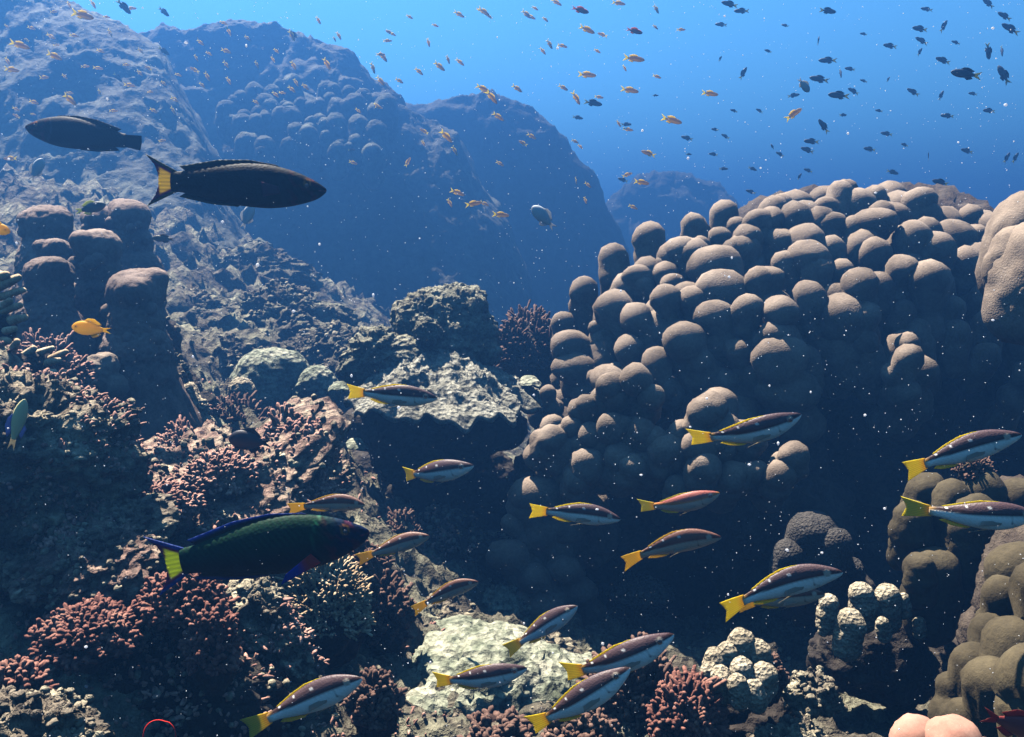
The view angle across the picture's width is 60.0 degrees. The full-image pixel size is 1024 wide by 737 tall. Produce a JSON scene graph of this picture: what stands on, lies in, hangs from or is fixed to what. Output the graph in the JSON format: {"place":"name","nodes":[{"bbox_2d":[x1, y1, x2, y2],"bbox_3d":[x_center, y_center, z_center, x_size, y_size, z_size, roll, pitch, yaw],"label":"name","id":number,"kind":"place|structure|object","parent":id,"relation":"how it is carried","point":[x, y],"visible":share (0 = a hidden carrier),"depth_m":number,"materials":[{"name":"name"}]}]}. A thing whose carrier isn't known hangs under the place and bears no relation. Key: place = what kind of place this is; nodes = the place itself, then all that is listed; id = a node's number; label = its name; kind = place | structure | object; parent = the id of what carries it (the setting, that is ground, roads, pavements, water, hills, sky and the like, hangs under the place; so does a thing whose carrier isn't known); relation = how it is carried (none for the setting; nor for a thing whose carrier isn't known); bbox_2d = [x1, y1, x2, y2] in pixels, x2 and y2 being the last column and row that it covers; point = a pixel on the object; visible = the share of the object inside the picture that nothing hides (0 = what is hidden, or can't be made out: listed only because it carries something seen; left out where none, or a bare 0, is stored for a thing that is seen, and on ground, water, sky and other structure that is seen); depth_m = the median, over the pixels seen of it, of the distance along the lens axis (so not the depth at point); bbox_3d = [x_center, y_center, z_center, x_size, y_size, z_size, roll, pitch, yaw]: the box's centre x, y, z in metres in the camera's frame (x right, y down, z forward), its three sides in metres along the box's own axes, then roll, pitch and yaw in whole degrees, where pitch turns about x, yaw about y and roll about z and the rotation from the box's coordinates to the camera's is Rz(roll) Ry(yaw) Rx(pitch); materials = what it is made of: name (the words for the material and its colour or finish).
{"place":"outdoors","nodes":[
{"label":"outdoors","id":0,"kind":"place"},
{"bbox_2d":[5,399,27,451],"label":"pale fish","id":1,"kind":"object","parent":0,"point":[16,421],"visible":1,"depth_m":1.02},
{"bbox_2d":[32,238,74,259],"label":"pillar coral","id":2,"kind":"object","parent":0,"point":[58,247],"visible":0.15,"depth_m":2.10},
{"bbox_2d":[25,115,141,151],"bbox_3d":[-0.846,-0.464,1.750,0.232,0.065,0.029,8,8,0],"label":"wrasse","id":3,"kind":"object","parent":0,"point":[79,132],"visible":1,"depth_m":1.74,"materials":[{"name":"black"}]},
{"bbox_2d":[0,0,272,250],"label":"reef hill","id":4,"kind":"structure","parent":0,"point":[134,174],"depth_m":5.72,"materials":[{"name":"stone"}]},
{"bbox_2d":[145,153,326,207],"bbox_3d":[-0.349,-0.232,1.118,0.230,0.066,0.031,3,8,0],"label":"wrasse","id":5,"kind":"object","parent":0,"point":[237,183],"visible":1,"depth_m":1.11,"materials":[{"name":"black"}]},
{"bbox_2d":[229,428,270,452],"bbox_3d":[-0.457,0.126,1.550,0.077,0.046,0.016,7,8,0],"label":"surgeonfish","id":6,"kind":"object","parent":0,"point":[250,440],"visible":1,"depth_m":1.55,"materials":[{"name":"black"}]},
{"bbox_2d":[143,513,369,595],"bbox_3d":[-0.270,0.193,0.945,0.239,0.072,0.041,-9,8,0],"label":"wrasse","id":7,"kind":"object","parent":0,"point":[292,545],"visible":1,"depth_m":0.94,"materials":[{"name":"green"}]},
{"bbox_2d":[240,674,361,736],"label":"striped fish","id":8,"kind":"object","parent":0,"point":[318,694],"visible":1,"depth_m":1.14},
{"bbox_2d":[286,494,364,512],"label":"striped fish","id":9,"kind":"object","parent":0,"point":[339,502],"visible":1,"depth_m":1.41},
{"bbox_2d":[138,19,532,328],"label":"reef hill","id":10,"kind":"structure","parent":0,"point":[354,233],"depth_m":7.36,"materials":[{"name":"stone"}]},
{"bbox_2d":[215,73,398,189],"bbox_3d":[-1.724,-1.933,7.372,1.633,0.960,1.405,0,8,0],"label":"lobe coral","id":11,"kind":"object","parent":10,"relation":"on","point":[266,132],"visible":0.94,"depth_m":6.92},
{"bbox_2d":[355,532,428,565],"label":"striped fish","id":12,"kind":"object","parent":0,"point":[404,542],"visible":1,"depth_m":1.54},
{"bbox_2d":[347,384,436,406],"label":"striped fish","id":13,"kind":"object","parent":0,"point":[409,395],"visible":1,"depth_m":1.49},
{"bbox_2d":[403,459,473,484],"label":"striped fish","id":14,"kind":"object","parent":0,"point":[435,470],"visible":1,"depth_m":1.60},
{"bbox_2d":[410,578,478,615],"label":"striped fish","id":15,"kind":"object","parent":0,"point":[450,589],"visible":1,"depth_m":1.54},
{"bbox_2d":[0,162,930,736],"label":"seabed","id":16,"kind":"structure","parent":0,"point":[194,262],"depth_m":2.27,"materials":[{"name":"stone"}]},
{"bbox_2d":[0,271,28,345],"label":"finger coral","id":17,"kind":"object","parent":16,"relation":"on","point":[9,322],"visible":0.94,"depth_m":1.35},
{"bbox_2d":[0,654,58,691],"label":"bush coral","id":18,"kind":"object","parent":16,"relation":"on","point":[18,673],"visible":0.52,"depth_m":1.01},
{"bbox_2d":[29,158,44,181],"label":"silver fish","id":19,"kind":"object","parent":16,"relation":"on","point":[36,167],"visible":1,"depth_m":3.00},
{"bbox_2d":[8,338,71,374],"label":"finger coral","id":20,"kind":"object","parent":16,"relation":"on","point":[37,359],"visible":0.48,"depth_m":1.60},
{"bbox_2d":[9,204,73,302],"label":"pillar coral","id":21,"kind":"object","parent":16,"relation":"on","point":[39,222],"visible":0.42,"depth_m":2.28},
{"bbox_2d":[6,256,97,356],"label":"pillar coral","id":22,"kind":"object","parent":16,"relation":"on","point":[50,284],"visible":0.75,"depth_m":1.86},
{"bbox_2d":[7,327,96,388],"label":"bush coral","id":23,"kind":"object","parent":16,"relation":"on","point":[79,366],"visible":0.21,"depth_m":1.74},
{"bbox_2d":[0,685,116,736],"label":"rock","id":24,"kind":"object","parent":16,"relation":"on","point":[24,724],"visible":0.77,"depth_m":0.87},
{"bbox_2d":[0,346,150,550],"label":"rock","id":25,"kind":"object","parent":16,"relation":"on","point":[84,473],"visible":0.76,"depth_m":1.24,"materials":[{"name":"stone"}]},
{"bbox_2d":[71,8,93,19],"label":"anthias","id":26,"kind":"object","parent":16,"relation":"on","point":[81,14],"visible":1,"depth_m":3.27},
{"bbox_2d":[24,592,142,673],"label":"bush coral","id":27,"kind":"object","parent":16,"relation":"on","point":[64,636],"visible":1,"depth_m":1.09},
{"bbox_2d":[7,512,160,611],"bbox_3d":[-0.580,0.267,1.218,0.194,0.105,0.150,0,8,0],"label":"rock","id":28,"kind":"object","parent":16,"relation":"on","point":[132,565],"visible":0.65,"depth_m":1.18,"materials":[{"name":"stone"}]},
{"bbox_2d":[0,493,180,598],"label":"rock","id":29,"kind":"object","parent":16,"relation":"on","point":[166,520],"visible":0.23,"depth_m":1.29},
{"bbox_2d":[72,319,109,337],"bbox_3d":[-0.687,-0.066,1.450,0.066,0.032,0.010,6,8,0],"label":"damselfish","id":30,"kind":"object","parent":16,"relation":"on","point":[92,328],"visible":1,"depth_m":1.45,"materials":[{"name":"orange"}]},
{"bbox_2d":[67,228,123,345],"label":"pillar coral","id":31,"kind":"object","parent":16,"relation":"on","point":[95,261],"visible":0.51,"depth_m":1.99},
{"bbox_2d":[76,200,105,214],"bbox_3d":[-0.999,-0.381,2.100,0.076,0.033,0.011,-12,8,0],"label":"damselfish","id":32,"kind":"object","parent":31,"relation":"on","point":[89,207],"visible":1,"depth_m":2.10,"materials":[{"name":"blue"}]},
{"bbox_2d":[80,206,112,229],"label":"pillar coral","id":33,"kind":"object","parent":16,"relation":"on","point":[95,221],"visible":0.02,"depth_m":2.48},
{"bbox_2d":[105,198,181,350],"bbox_3d":[-1.035,-0.192,2.443,0.230,0.548,0.231,0,8,0],"label":"pillar coral","id":34,"kind":"object","parent":16,"relation":"on","point":[128,221],"visible":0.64,"depth_m":2.38},
{"bbox_2d":[97,267,203,441],"bbox_3d":[-0.815,0.036,1.958,0.266,0.515,0.269,0,8,0],"label":"pillar coral","id":35,"kind":"object","parent":16,"relation":"on","point":[134,297],"visible":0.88,"depth_m":1.88},
{"bbox_2d":[85,352,128,399],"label":"lump coral","id":36,"kind":"object","parent":35,"relation":"on","point":[112,381],"visible":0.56,"depth_m":1.83},
{"bbox_2d":[152,234,174,242],"bbox_3d":[-0.904,-0.337,2.300,0.061,0.023,0.007,4,8,0],"label":"surgeonfish","id":37,"kind":"object","parent":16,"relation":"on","point":[164,238],"visible":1,"depth_m":2.30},
{"bbox_2d":[55,624,293,736],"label":"rock","id":38,"kind":"object","parent":16,"relation":"on","point":[250,703],"visible":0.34,"depth_m":1.16,"materials":[{"name":"stone"}]},
{"bbox_2d":[129,571,240,640],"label":"bush coral","id":39,"kind":"object","parent":38,"relation":"on","point":[165,613],"visible":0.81,"depth_m":1.14},
{"bbox_2d":[177,598,244,697],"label":"bush coral","id":40,"kind":"object","parent":38,"relation":"on","point":[207,650],"visible":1,"depth_m":1.13},
{"bbox_2d":[153,414,197,448],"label":"bush coral","id":41,"kind":"object","parent":16,"relation":"on","point":[178,429],"visible":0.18,"depth_m":1.66},
{"bbox_2d":[165,320,217,416],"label":"coral rock","id":42,"kind":"object","parent":16,"relation":"on","point":[176,337],"visible":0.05,"depth_m":2.22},
{"bbox_2d":[167,287,234,318],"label":"rock","id":43,"kind":"object","parent":16,"relation":"on","point":[214,304],"visible":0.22,"depth_m":3.77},
{"bbox_2d":[184,382,218,427],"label":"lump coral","id":44,"kind":"object","parent":16,"relation":"on","point":[198,401],"visible":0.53,"depth_m":2.04},
{"bbox_2d":[202,327,258,377],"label":"rock","id":45,"kind":"object","parent":16,"relation":"on","point":[227,340],"visible":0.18,"depth_m":3.23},
{"bbox_2d":[0,341,476,736],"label":"algae turf","id":46,"kind":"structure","parent":16,"relation":"on","point":[167,711],"depth_m":1.25,"materials":[{"name":"plant"}]},
{"bbox_2d":[228,377,256,398],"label":"boulder","id":47,"kind":"object","parent":16,"relation":"on","point":[242,385],"visible":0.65,"depth_m":2.48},
{"bbox_2d":[215,390,271,433],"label":"bush coral","id":48,"kind":"object","parent":16,"relation":"on","point":[230,411],"visible":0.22,"depth_m":2.28},
{"bbox_2d":[143,396,350,581],"bbox_3d":[-0.524,0.223,1.567,0.531,0.278,0.369,-4,9,-24],"label":"rock","id":49,"kind":"object","parent":16,"relation":"on","point":[307,470],"visible":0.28,"depth_m":1.59,"materials":[{"name":"stone"}]},
{"bbox_2d":[139,476,207,535],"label":"bush coral","id":50,"kind":"object","parent":49,"relation":"on","point":[188,505],"visible":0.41,"depth_m":1.40},
{"bbox_2d":[181,446,259,501],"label":"bush coral","id":51,"kind":"object","parent":49,"relation":"on","point":[225,474],"visible":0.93,"depth_m":1.49},
{"bbox_2d":[275,465,316,512],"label":"bush coral","id":52,"kind":"object","parent":49,"relation":"on","point":[307,489],"visible":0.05,"depth_m":1.56},
{"bbox_2d":[256,402,345,471],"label":"bush coral","id":53,"kind":"object","parent":49,"relation":"on","point":[275,421],"visible":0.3,"depth_m":1.66},
{"bbox_2d":[298,469,345,517],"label":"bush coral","id":54,"kind":"object","parent":49,"relation":"on","point":[321,485],"visible":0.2,"depth_m":1.63},
{"bbox_2d":[240,207,254,228],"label":"silver fish","id":55,"kind":"object","parent":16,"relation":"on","point":[247,214],"visible":0.9,"depth_m":3.10},
{"bbox_2d":[229,347,308,417],"bbox_3d":[-0.761,0.065,2.752,0.239,0.264,0.221,-7,11,-41],"label":"boulder","id":56,"kind":"object","parent":16,"relation":"on","point":[273,376],"visible":0.57,"depth_m":2.67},
{"bbox_2d":[217,240,323,298],"bbox_3d":[-1.370,-0.486,4.797,0.681,0.418,0.500,4,9,27],"label":"rock","id":57,"kind":"object","parent":16,"relation":"on","point":[276,264],"visible":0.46,"depth_m":4.68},
{"bbox_2d":[223,576,326,691],"bbox_3d":[-0.367,0.401,1.303,0.188,0.200,0.140,0,8,0],"label":"rock","id":58,"kind":"object","parent":16,"relation":"on","point":[247,621],"visible":0.34,"depth_m":1.27,"materials":[{"name":"stone"}]},
{"bbox_2d":[229,281,359,341],"bbox_3d":[-1.008,-0.191,3.899,0.648,0.395,0.495,4,9,27],"label":"rock","id":59,"kind":"object","parent":16,"relation":"on","point":[262,301],"visible":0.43,"depth_m":3.78,"materials":[{"name":"stone"}]},
{"bbox_2d":[293,365,341,404],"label":"boulder","id":60,"kind":"object","parent":16,"relation":"on","point":[320,381],"visible":0.67,"depth_m":2.66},
{"bbox_2d":[278,319,358,400],"bbox_3d":[-0.704,-0.037,3.486,0.505,0.308,0.416,4,9,25],"label":"rock","id":61,"kind":"object","parent":16,"relation":"on","point":[329,353],"visible":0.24,"depth_m":3.37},
{"bbox_2d":[274,554,376,669],"bbox_3d":[-0.307,0.394,1.458,0.165,0.232,0.148,0,8,0],"label":"staghorn coral","id":62,"kind":"object","parent":16,"relation":"on","point":[336,595],"visible":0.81,"depth_m":1.42},
{"bbox_2d":[326,450,355,519],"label":"rock","id":63,"kind":"object","parent":16,"relation":"on","point":[339,476],"visible":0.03,"depth_m":1.84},
{"bbox_2d":[346,438,368,450],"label":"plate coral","id":64,"kind":"object","parent":16,"relation":"on","point":[355,443],"visible":0.86,"depth_m":2.35},
{"bbox_2d":[348,538,395,574],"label":"bush coral","id":65,"kind":"object","parent":16,"relation":"on","point":[377,561],"visible":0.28,"depth_m":1.78},
{"bbox_2d":[342,665,407,736],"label":"bush coral","id":66,"kind":"object","parent":16,"relation":"on","point":[373,701],"visible":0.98,"depth_m":1.27},
{"bbox_2d":[362,561,416,658],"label":"bush coral","id":67,"kind":"object","parent":16,"relation":"on","point":[391,603],"visible":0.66,"depth_m":1.59},
{"bbox_2d":[386,506,423,554],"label":"bush coral","id":68,"kind":"object","parent":16,"relation":"on","point":[399,521],"visible":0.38,"depth_m":2.08},
{"bbox_2d":[335,282,545,531],"bbox_3d":[-0.216,0.256,2.554,0.712,1.008,0.782,0,8,0],"label":"plate coral","id":69,"kind":"object","parent":16,"relation":"on","point":[492,418],"visible":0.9,"depth_m":2.44},
{"bbox_2d":[328,381,348,392],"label":"coral","id":70,"kind":"object","parent":69,"relation":"on","point":[339,385],"visible":0.93,"depth_m":2.34},
{"bbox_2d":[520,375,541,387],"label":"plate coral","id":71,"kind":"object","parent":69,"relation":"on","point":[528,380],"visible":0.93,"depth_m":2.44},
{"bbox_2d":[0,205,884,736],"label":"coral rubble","id":72,"kind":"object","parent":16,"relation":"on","point":[266,583],"visible":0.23,"depth_m":1.28,"materials":[{"name":"stone"}]},
{"bbox_2d":[0,244,886,736],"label":"pale crust","id":73,"kind":"object","parent":16,"relation":"on","point":[78,568],"visible":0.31,"depth_m":1.24},
{"bbox_2d":[426,593,474,618],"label":"rock","id":74,"kind":"object","parent":16,"relation":"on","point":[446,607],"visible":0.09,"depth_m":1.94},
{"bbox_2d":[416,503,504,584],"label":"coral","id":75,"kind":"object","parent":16,"relation":"on","point":[479,552],"visible":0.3,"depth_m":2.33},
{"bbox_2d":[457,705,537,736],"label":"bush coral","id":76,"kind":"object","parent":16,"relation":"on","point":[509,722],"visible":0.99,"depth_m":1.21},
{"bbox_2d":[406,614,591,719],"bbox_3d":[-0.015,0.643,1.711,0.534,0.330,0.566,0,8,0],"label":"rock","id":77,"kind":"object","parent":16,"relation":"on","point":[460,643],"visible":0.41,"depth_m":1.58,"materials":[{"name":"stone"}]},
{"bbox_2d":[482,582,533,625],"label":"coral","id":78,"kind":"object","parent":16,"relation":"on","point":[505,601],"visible":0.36,"depth_m":2.16},
{"bbox_2d":[532,205,555,230],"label":"silver fish","id":79,"kind":"object","parent":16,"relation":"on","point":[542,215],"visible":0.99,"depth_m":2.90},
{"bbox_2d":[527,628,583,653],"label":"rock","id":80,"kind":"object","parent":16,"relation":"on","point":[568,644],"visible":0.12,"depth_m":1.88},
{"bbox_2d":[540,707,619,736],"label":"bush coral","id":81,"kind":"object","parent":16,"relation":"on","point":[598,724],"visible":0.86,"depth_m":1.21},
{"bbox_2d":[576,632,683,734],"bbox_3d":[0.199,0.542,1.415,0.201,0.269,0.200,7,11,41],"label":"bush coral","id":82,"kind":"object","parent":16,"relation":"on","point":[622,705],"visible":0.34,"depth_m":1.36},
{"bbox_2d":[645,664,732,736],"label":"bush coral","id":83,"kind":"object","parent":16,"relation":"on","point":[692,707],"visible":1,"depth_m":1.29},
{"bbox_2d":[699,627,794,736],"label":"knob coral","id":84,"kind":"object","parent":16,"relation":"on","point":[751,691],"visible":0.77,"depth_m":1.33},
{"bbox_2d":[768,651,789,706],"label":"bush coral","id":85,"kind":"object","parent":84,"relation":"on","point":[784,680],"visible":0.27,"depth_m":1.37},
{"bbox_2d":[486,179,1023,625],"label":"lobe coral","id":86,"kind":"object","parent":16,"relation":"on","point":[843,229],"visible":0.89,"depth_m":2.29},
{"bbox_2d":[975,191,1023,345],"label":"lobe coral","id":87,"kind":"object","parent":86,"relation":"on","point":[1000,264],"visible":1,"depth_m":1.82},
{"bbox_2d":[740,589,824,612],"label":"striped fish","id":88,"kind":"object","parent":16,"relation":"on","point":[808,597],"visible":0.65,"depth_m":1.23},
{"bbox_2d":[749,714,825,736],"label":"rock","id":89,"kind":"object","parent":16,"relation":"on","point":[777,730],"visible":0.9,"depth_m":1.34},
{"bbox_2d":[783,669,842,719],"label":"coral","id":90,"kind":"object","parent":16,"relation":"on","point":[830,709],"visible":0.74,"depth_m":1.38},
{"bbox_2d":[806,582,940,712],"bbox_3d":[0.633,0.491,1.592,0.288,0.271,0.199,-5,9,-30],"label":"knob coral","id":91,"kind":"object","parent":16,"relation":"on","point":[841,658],"visible":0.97,"depth_m":1.54},
{"bbox_2d":[902,624,958,699],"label":"rock","id":92,"kind":"object","parent":16,"relation":"on","point":[942,653],"visible":0.02,"depth_m":1.78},
{"bbox_2d":[889,713,981,736],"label":"peach coral","id":93,"kind":"object","parent":16,"relation":"on","point":[918,725],"visible":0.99,"depth_m":0.80},
{"bbox_2d":[886,470,1023,647],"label":"lobe coral","id":94,"kind":"object","parent":16,"relation":"on","point":[940,600],"visible":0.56,"depth_m":1.54},
{"bbox_2d":[951,456,997,480],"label":"bush coral","id":95,"kind":"object","parent":94,"relation":"on","point":[972,470],"visible":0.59,"depth_m":1.58},
{"bbox_2d":[928,525,1023,736],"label":"folded coral","id":96,"kind":"object","parent":16,"relation":"on","point":[970,685],"visible":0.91,"depth_m":1.21},
{"bbox_2d":[980,707,1023,736],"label":"squirrelfish","id":97,"kind":"object","parent":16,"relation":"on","point":[1011,723],"visible":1,"depth_m":0.95,"materials":[{"name":"red"}]},
{"bbox_2d":[997,65,1011,84],"bbox_3d":[1.944,-1.160,3.504,0.034,0.088,0.011,-30,-9,32],"label":"chromis","id":98,"kind":"object","parent":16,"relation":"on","point":[1003,73],"visible":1,"depth_m":3.50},
{"bbox_2d":[432,663,526,690],"bbox_3d":[-0.052,0.456,1.305,0.147,0.055,0.023,2,8,13],"label":"striped fish","id":99,"kind":"object","parent":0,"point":[487,676],"visible":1,"depth_m":1.29},
{"bbox_2d":[2,1,1023,735],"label":"drifting particles","id":100,"kind":"object","parent":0,"point":[574,309],"visible":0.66,"depth_m":1.26,"materials":[{"name":"white"}]},
{"bbox_2d":[405,89,633,318],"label":"reef hill","id":101,"kind":"structure","parent":0,"point":[584,232],"depth_m":9.04,"materials":[{"name":"stone"}]},
{"bbox_2d":[494,299,553,389],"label":"bush coral","id":102,"kind":"object","parent":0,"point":[524,343],"visible":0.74,"depth_m":2.68},
{"bbox_2d":[502,605,577,656],"bbox_3d":[0.054,0.453,1.544,0.151,0.042,0.031,-36,-10,15],"label":"striped fish","id":103,"kind":"object","parent":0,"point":[549,622],"visible":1,"depth_m":1.54},
{"bbox_2d":[68,0,1023,208],"label":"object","id":104,"kind":"structure","parent":0,"point":[695,67],"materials":[{"name":"liquid"}]},
{"bbox_2d":[529,502,620,524],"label":"striped fish","id":105,"kind":"object","parent":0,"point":[583,513],"visible":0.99,"depth_m":1.41},
{"bbox_2d":[524,667,630,733],"bbox_3d":[0.086,0.423,1.128,0.158,0.044,0.036,-35,-3,7],"label":"striped fish","id":106,"kind":"object","parent":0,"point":[590,693],"visible":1,"depth_m":1.11},
{"bbox_2d":[559,633,673,679],"bbox_3d":[0.143,0.392,1.202,0.167,0.047,0.066,-26,-1,7],"label":"striped fish","id":107,"kind":"object","parent":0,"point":[634,654],"visible":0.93,"depth_m":1.17},
{"bbox_2d":[621,529,720,570],"bbox_3d":[0.231,0.266,1.310,0.152,0.057,0.031,-1,8,-7],"label":"striped fish","id":108,"kind":"object","parent":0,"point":[679,541],"visible":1,"depth_m":1.31},
{"bbox_2d":[605,170,740,263],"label":"reef hill","id":109,"kind":"structure","parent":0,"point":[671,190],"depth_m":13.56,"materials":[{"name":"stone"}]},
{"bbox_2d":[637,490,719,513],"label":"striped fish","id":110,"kind":"object","parent":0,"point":[686,502],"visible":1,"depth_m":1.45},
{"bbox_2d":[686,412,800,446],"bbox_3d":[0.334,0.091,1.296,0.165,0.062,0.037,3,9,21],"label":"striped fish","id":111,"kind":"object","parent":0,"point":[755,430],"visible":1,"depth_m":1.27},
{"bbox_2d":[720,564,842,621],"bbox_3d":[0.339,0.285,1.139,0.164,0.065,0.033,-1,8,-8],"label":"striped fish","id":112,"kind":"object","parent":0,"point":[789,581],"visible":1,"depth_m":1.14},
{"bbox_2d":[769,509,876,628],"bbox_3d":[0.681,0.441,1.925,0.233,0.280,0.216,3,8,18],"label":"knob coral","id":113,"kind":"object","parent":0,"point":[809,536],"visible":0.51,"depth_m":1.85},
{"bbox_2d":[902,429,1021,480],"bbox_3d":[0.585,0.111,1.154,0.157,0.044,0.033,-17,7,7],"label":"striped fish","id":114,"kind":"object","parent":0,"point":[980,444],"visible":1,"depth_m":1.15},
{"bbox_2d":[901,496,1023,531],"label":"striped fish","id":115,"kind":"object","parent":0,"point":[981,515],"visible":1,"depth_m":1.08},
{"bbox_2d":[951,67,981,80],"bbox_3d":[1.257,-0.816,2.453,0.086,0.033,0.011,9,8,2],"label":"chromis","id":116,"kind":"object","parent":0,"point":[966,73],"visible":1,"depth_m":2.45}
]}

